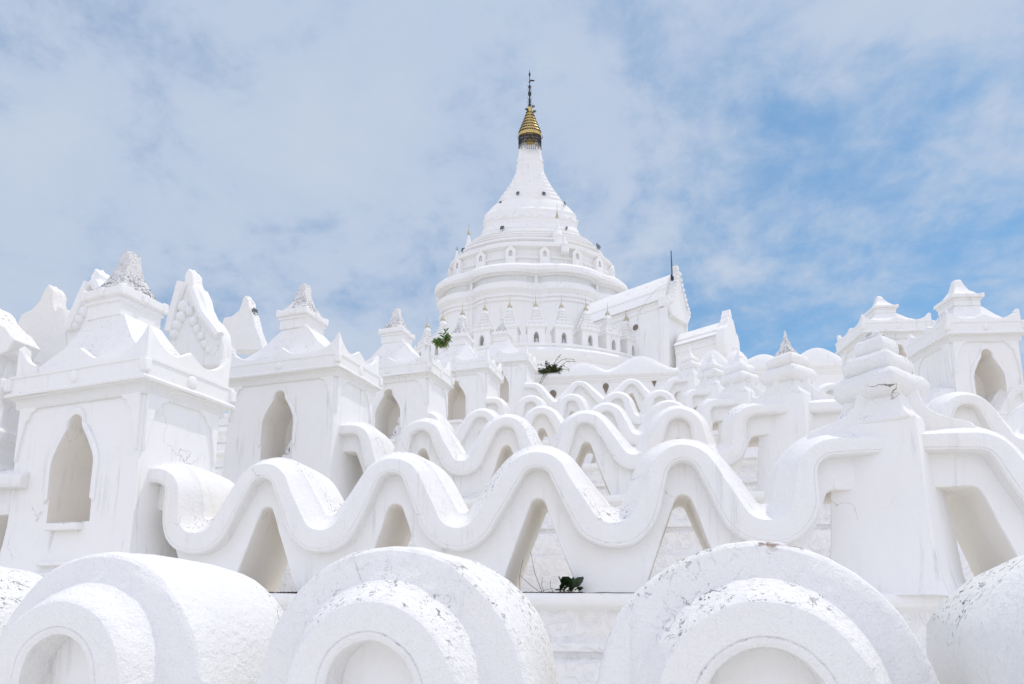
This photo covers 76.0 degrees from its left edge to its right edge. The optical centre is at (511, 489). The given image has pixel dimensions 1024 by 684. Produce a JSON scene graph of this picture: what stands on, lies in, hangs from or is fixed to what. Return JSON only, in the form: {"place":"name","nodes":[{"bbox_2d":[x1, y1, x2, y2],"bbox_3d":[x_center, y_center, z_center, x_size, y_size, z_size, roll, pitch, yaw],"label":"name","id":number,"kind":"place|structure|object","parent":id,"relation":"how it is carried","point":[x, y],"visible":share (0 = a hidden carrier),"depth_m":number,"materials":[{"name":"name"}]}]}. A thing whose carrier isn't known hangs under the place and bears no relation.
{"place":"outdoors","nodes":[
{"label":"outdoors","id":0,"kind":"place"},
{"bbox_2d":[164,269,231,369],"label":"gateway gable","id":1,"kind":"structure","parent":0,"point":[195,328],"depth_m":11.04,"materials":[{"name":"white paint"}]},
{"bbox_2d":[0,0,1023,413],"label":"sky","id":2,"kind":"structure","parent":0,"point":[799,165],"materials":[{"name":"blue"}]},
{"label":"terrace floor","id":3,"kind":"structure","parent":0,"visible":0},
{"bbox_2d":[433,343,635,372],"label":"round terrace","id":4,"kind":"structure","parent":3,"relation":"on","point":[601,358],"depth_m":37.35,"materials":[{"name":"white paint"}]},
{"bbox_2d":[414,317,432,355],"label":"spired shrine","id":5,"kind":"object","parent":4,"relation":"on","point":[421,347],"visible":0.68,"depth_m":40.84,"materials":[{"name":"white paint"}]},
{"bbox_2d":[429,311,449,356],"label":"spired shrine","id":6,"kind":"object","parent":4,"relation":"on","point":[438,350],"visible":0.46,"depth_m":39.76,"materials":[{"name":"white paint"}]},
{"bbox_2d":[449,303,473,346],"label":"spired shrine","id":7,"kind":"object","parent":4,"relation":"on","point":[462,315],"visible":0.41,"depth_m":39.21,"materials":[{"name":"white paint"}]},
{"bbox_2d":[472,301,494,346],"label":"spired shrine","id":8,"kind":"object","parent":4,"relation":"on","point":[483,330],"visible":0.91,"depth_m":38.11,"materials":[{"name":"white paint"}]},
{"bbox_2d":[504,298,521,342],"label":"spired shrine","id":9,"kind":"object","parent":4,"relation":"on","point":[512,326],"visible":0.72,"depth_m":37.79,"materials":[{"name":"white paint"}]},
{"bbox_2d":[435,70,627,343],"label":"pagoda","id":10,"kind":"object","parent":4,"relation":"on","point":[528,254],"visible":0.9,"depth_m":44.88,"materials":[{"name":"white paint"}]},
{"bbox_2d":[525,297,546,342],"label":"spired shrine","id":11,"kind":"object","parent":4,"relation":"on","point":[535,331],"visible":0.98,"depth_m":37.59,"materials":[{"name":"white paint"}]},
{"bbox_2d":[549,295,574,343],"bbox_3d":[2.901,-9.805,38.260,1.200,3.300,1.200,2,-9,-10],"label":"spired shrine","id":12,"kind":"object","parent":4,"relation":"on","point":[561,330],"visible":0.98,"depth_m":37.73,"materials":[{"name":"white paint"}]},
{"bbox_2d":[573,298,599,346],"bbox_3d":[4.367,-9.743,38.645,1.200,3.300,1.200,3,-10,-20],"label":"spired shrine","id":13,"kind":"object","parent":4,"relation":"on","point":[586,332],"visible":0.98,"depth_m":38.18,"materials":[{"name":"white paint"}]},
{"bbox_2d":[598,305,621,351],"bbox_3d":[5.745,-9.644,39.271,1.200,3.300,1.200,5,-10,-29],"label":"spired shrine","id":14,"kind":"object","parent":4,"relation":"on","point":[609,336],"visible":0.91,"depth_m":38.84,"materials":[{"name":"white paint"}]},
{"bbox_2d":[620,311,635,355],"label":"spired shrine","id":15,"kind":"object","parent":4,"relation":"on","point":[627,342],"visible":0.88,"depth_m":39.63,"materials":[{"name":"white paint"}]},
{"bbox_2d":[578,265,690,367],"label":"gabled hall","id":16,"kind":"structure","parent":4,"relation":"on","point":[658,326],"depth_m":39.40,"materials":[{"name":"white paint"}]},
{"bbox_2d":[670,251,673,280],"bbox_3d":[9.492,-13.292,38.959,0.160,1.921,0.160,0,-9,0],"label":"lightning rod","id":17,"kind":"object","parent":16,"relation":"on","point":[671,277],"visible":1,"depth_m":38.88,"materials":[{"name":"metal"}]},
{"bbox_2d":[673,309,739,367],"bbox_3d":[11.203,-7.141,37.565,3.104,5.831,2.062,-8,-12,42],"label":"gabled porch","id":18,"kind":"object","parent":3,"relation":"on","point":[721,338],"visible":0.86,"depth_m":36.98,"materials":[{"name":"white paint"}]},
{"bbox_2d":[699,348,843,390],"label":"parapet wall","id":19,"kind":"structure","parent":3,"relation":"on","point":[825,365],"depth_m":28.29,"materials":[{"name":"white paint"}]},
{"bbox_2d":[726,346,747,364],"bbox_3d":[9.918,-5.715,29.015,1.257,1.288,1.232,0,-9,0],"label":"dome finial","id":20,"kind":"object","parent":19,"relation":"on","point":[730,357],"visible":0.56,"depth_m":28.73,"materials":[{"name":"white paint"}]},
{"label":"terrace floor","id":21,"kind":"structure","parent":0,"visible":0},
{"bbox_2d":[0,469,29,551],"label":"wavy wall","id":22,"kind":"structure","parent":21,"relation":"on","point":[10,479],"depth_m":8.27,"materials":[{"name":"white paint"}]},
{"bbox_2d":[0,360,43,470],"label":"gateway pillar","id":23,"kind":"structure","parent":21,"relation":"on","point":[9,417],"depth_m":9.01,"materials":[{"name":"white paint"}]},
{"bbox_2d":[0,309,40,378],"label":"gateway gable","id":24,"kind":"structure","parent":23,"relation":"on","point":[14,338],"depth_m":9.01,"materials":[{"name":"white paint"}]},
{"bbox_2d":[18,285,69,363],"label":"gateway gable","id":25,"kind":"structure","parent":23,"relation":"on","point":[42,322],"depth_m":10.03,"materials":[{"name":"white paint"}]},
{"bbox_2d":[0,250,236,574],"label":"shrine","id":26,"kind":"object","parent":21,"relation":"on","point":[114,395],"visible":0.91,"depth_m":8.09,"materials":[{"name":"white paint"}]},
{"bbox_2d":[63,269,109,345],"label":"gateway gable","id":27,"kind":"structure","parent":26,"relation":"attached to","point":[77,323],"depth_m":9.82,"materials":[{"name":"white paint"}]},
{"bbox_2d":[278,491,974,591],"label":"terrace plinth","id":28,"kind":"structure","parent":21,"relation":"on","point":[551,565],"depth_m":10.68,"materials":[{"name":"white paint"}]},
{"bbox_2d":[339,402,789,498],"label":"wavy wall","id":29,"kind":"structure","parent":28,"relation":"on","point":[500,440],"depth_m":11.41,"materials":[{"name":"white paint"}]},
{"bbox_2d":[807,331,975,594],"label":"stepped pier","id":30,"kind":"structure","parent":21,"relation":"on","point":[891,532],"depth_m":6.10,"materials":[{"name":"white paint"}]},
{"label":"terrace floor","id":31,"kind":"structure","parent":0,"visible":0},
{"bbox_2d":[221,283,382,500],"bbox_3d":[-4.187,-1.929,13.084,2.758,4.654,1.557,-2,-10,20],"label":"shrine","id":32,"kind":"object","parent":31,"relation":"on","point":[303,384],"visible":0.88,"depth_m":12.53,"materials":[{"name":"white paint"}]},
{"bbox_2d":[223,296,266,353],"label":"gateway gable","id":33,"kind":"structure","parent":32,"relation":"attached to","point":[242,325],"depth_m":14.21,"materials":[{"name":"white paint"}]},
{"bbox_2d":[282,440,291,457],"bbox_3d":[-4.114,-0.870,12.523,0.497,0.700,0.441,-3,-10,20],"label":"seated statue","id":34,"kind":"object","parent":32,"relation":"in","point":[288,449],"visible":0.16,"depth_m":12.40,"materials":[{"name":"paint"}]},
{"bbox_2d":[581,458,757,494],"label":"terrace plinth","id":35,"kind":"structure","parent":31,"relation":"on","point":[748,476],"depth_m":15.05,"materials":[{"name":"white paint"}]},
{"bbox_2d":[428,398,738,462],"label":"wavy wall","id":36,"kind":"structure","parent":35,"relation":"on","point":[545,421],"depth_m":15.97,"materials":[{"name":"white paint"}]},
{"bbox_2d":[752,384,1023,419],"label":"wavy wall","id":37,"kind":"structure","parent":35,"relation":"on","point":[1000,399],"depth_m":14.50,"materials":[{"name":"white paint"}]},
{"bbox_2d":[905,280,1023,414],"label":"shrine","id":38,"kind":"object","parent":35,"relation":"on","point":[966,342],"visible":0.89,"depth_m":14.67,"materials":[{"name":"white paint"}]},
{"bbox_2d":[746,330,830,490],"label":"stepped pier","id":39,"kind":"structure","parent":31,"relation":"on","point":[789,375],"depth_m":10.82,"materials":[{"name":"white paint"}]},
{"bbox_2d":[786,391,1023,453],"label":"wavy wall","id":40,"kind":"structure","parent":31,"relation":"on","point":[975,409],"depth_m":10.31,"materials":[{"name":"white paint"}]},
{"label":"terrace floor","id":41,"kind":"structure","parent":0,"visible":0},
{"bbox_2d":[218,414,227,428],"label":"terrace plinth","id":42,"kind":"structure","parent":41,"relation":"on","point":[223,421],"depth_m":30.86,"materials":[{"name":"white paint"}]},
{"bbox_2d":[534,356,679,398],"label":"parapet wall","id":43,"kind":"structure","parent":42,"relation":"on","point":[651,375],"depth_m":29.15,"materials":[{"name":"white paint"}]},
{"bbox_2d":[537,355,574,383],"bbox_3d":[1.769,-5.081,29.415,2.247,1.917,0.565,0,-9,0],"label":"creeper","id":44,"kind":"object","parent":43,"relation":"on","point":[553,368],"visible":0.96,"depth_m":29.36,"materials":[{"name":"green plant"}]},
{"bbox_2d":[473,319,537,413],"bbox_3d":[-0.286,-4.800,26.918,2.402,4.654,1.706,-2,-9,15],"label":"shrine","id":45,"kind":"object","parent":41,"relation":"on","point":[519,369],"visible":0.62,"depth_m":26.18,"materials":[{"name":"white paint"}]},
{"bbox_2d":[671,346,701,400],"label":"stepped pier","id":46,"kind":"structure","parent":41,"relation":"on","point":[690,365],"depth_m":24.99,"materials":[{"name":"white paint"}]},
{"label":"terrace floor","id":47,"kind":"structure","parent":0,"visible":0},
{"bbox_2d":[217,429,226,450],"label":"terrace plinth","id":48,"kind":"structure","parent":47,"relation":"on","point":[221,440],"depth_m":26.74,"materials":[{"name":"white paint"}]},
{"bbox_2d":[524,377,688,411],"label":"wavy wall","id":49,"kind":"structure","parent":48,"relation":"on","point":[637,391],"depth_m":25.28,"materials":[{"name":"white paint"}]},
{"bbox_2d":[434,318,503,431],"bbox_3d":[-1.653,-3.607,22.215,2.408,4.657,1.706,-3,-10,16],"label":"shrine","id":50,"kind":"object","parent":47,"relation":"on","point":[478,380],"visible":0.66,"depth_m":21.60,"materials":[{"name":"white paint"}]},
{"bbox_2d":[689,351,724,434],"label":"stepped pier","id":51,"kind":"structure","parent":47,"relation":"on","point":[710,375],"depth_m":20.24,"materials":[{"name":"white paint"}]},
{"bbox_2d":[835,296,934,378],"bbox_3d":[11.470,-3.832,20.084,2.181,4.411,1.804,-1,-10,2],"label":"shrine","id":52,"kind":"object","parent":47,"relation":"on","point":[881,315],"visible":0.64,"depth_m":19.48,"materials":[{"name":"white paint"}]},
{"label":"terrace floor","id":53,"kind":"structure","parent":0,"visible":0},
{"bbox_2d":[366,308,453,446],"bbox_3d":[-2.999,-2.653,17.560,2.504,4.660,1.554,-4,-9,18],"label":"shrine","id":54,"kind":"object","parent":53,"relation":"on","point":[415,386],"visible":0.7,"depth_m":17.00,"materials":[{"name":"white paint"}]},
{"bbox_2d":[390,417,400,438],"bbox_3d":[-2.892,-1.586,17.018,0.495,0.701,0.436,-3,-9,18],"label":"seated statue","id":55,"kind":"object","parent":54,"relation":"in","point":[397,429],"visible":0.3,"depth_m":16.90,"materials":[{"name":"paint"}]},
{"bbox_2d":[431,328,451,348],"bbox_3d":[-1.810,-3.838,16.817,0.568,0.530,0.323,0,-9,0],"label":"shrub","id":56,"kind":"object","parent":54,"relation":"on","point":[441,343],"visible":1,"depth_m":16.79,"materials":[{"name":"green plant"}]},
{"bbox_2d":[215,435,717,474],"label":"terrace plinth","id":57,"kind":"structure","parent":53,"relation":"on","point":[219,461],"depth_m":21.90,"materials":[{"name":"white paint"}]},
{"bbox_2d":[485,389,709,439],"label":"wavy wall","id":58,"kind":"structure","parent":57,"relation":"on","point":[567,405],"depth_m":20.56,"materials":[{"name":"white paint"}]},
{"bbox_2d":[709,383,834,394],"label":"wavy wall","id":59,"kind":"structure","parent":57,"relation":"on","point":[825,388],"depth_m":19.65,"materials":[{"name":"white paint"}]},
{"bbox_2d":[710,347,764,458],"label":"stepped pier","id":60,"kind":"structure","parent":53,"relation":"on","point":[739,380],"depth_m":15.50,"materials":[{"name":"white paint"}]},
{"label":"terrace floor","id":61,"kind":"structure","parent":0,"visible":0},
{"bbox_2d":[0,541,939,683],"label":"wavy wall","id":62,"kind":"structure","parent":61,"relation":"on","point":[751,612],"depth_m":2.65,"materials":[{"name":"white paint"}]},
{"bbox_2d":[271,593,955,683],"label":"terrace plinth","id":63,"kind":"structure","parent":61,"relation":"on","point":[578,625],"depth_m":6.35,"materials":[{"name":"white paint"}]},
{"bbox_2d":[270,591,584,592],"bbox_3d":[-1.073,1.103,6.980,3.688,0.030,0.367,-2,-9,12],"label":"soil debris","id":64,"kind":"object","parent":63,"relation":"on","point":[521,592],"visible":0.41,"depth_m":6.60,"materials":[{"name":"brown soil"}]},
{"bbox_2d":[136,433,887,592],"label":"wavy wall","id":65,"kind":"structure","parent":63,"relation":"on","point":[265,522],"depth_m":6.89,"materials":[{"name":"white paint"}]},
{"bbox_2d":[519,555,552,591],"bbox_3d":[0.255,0.857,6.715,0.361,0.433,0.035,0,-9,0],"label":"dry weed","id":66,"kind":"object","parent":63,"relation":"on","point":[536,577],"visible":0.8,"depth_m":6.70,"materials":[{"name":"beige plant"}]},
{"bbox_2d":[554,576,583,592],"bbox_3d":[0.593,0.961,6.575,0.308,0.188,0.198,-6,-11,35],"label":"weed","id":67,"kind":"object","parent":63,"relation":"on","point":[569,582],"visible":0.85,"depth_m":6.58,"materials":[{"name":"green plant"}]},
{"bbox_2d":[924,426,1023,576],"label":"wavy wall","id":68,"kind":"structure","parent":63,"relation":"on","point":[978,472],"depth_m":6.04,"materials":[{"name":"white paint"}]},
{"bbox_2d":[925,553,1023,683],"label":"arch","id":69,"kind":"structure","parent":61,"relation":"on","point":[975,633],"depth_m":2.36,"materials":[{"name":"white paint"}]}
]}

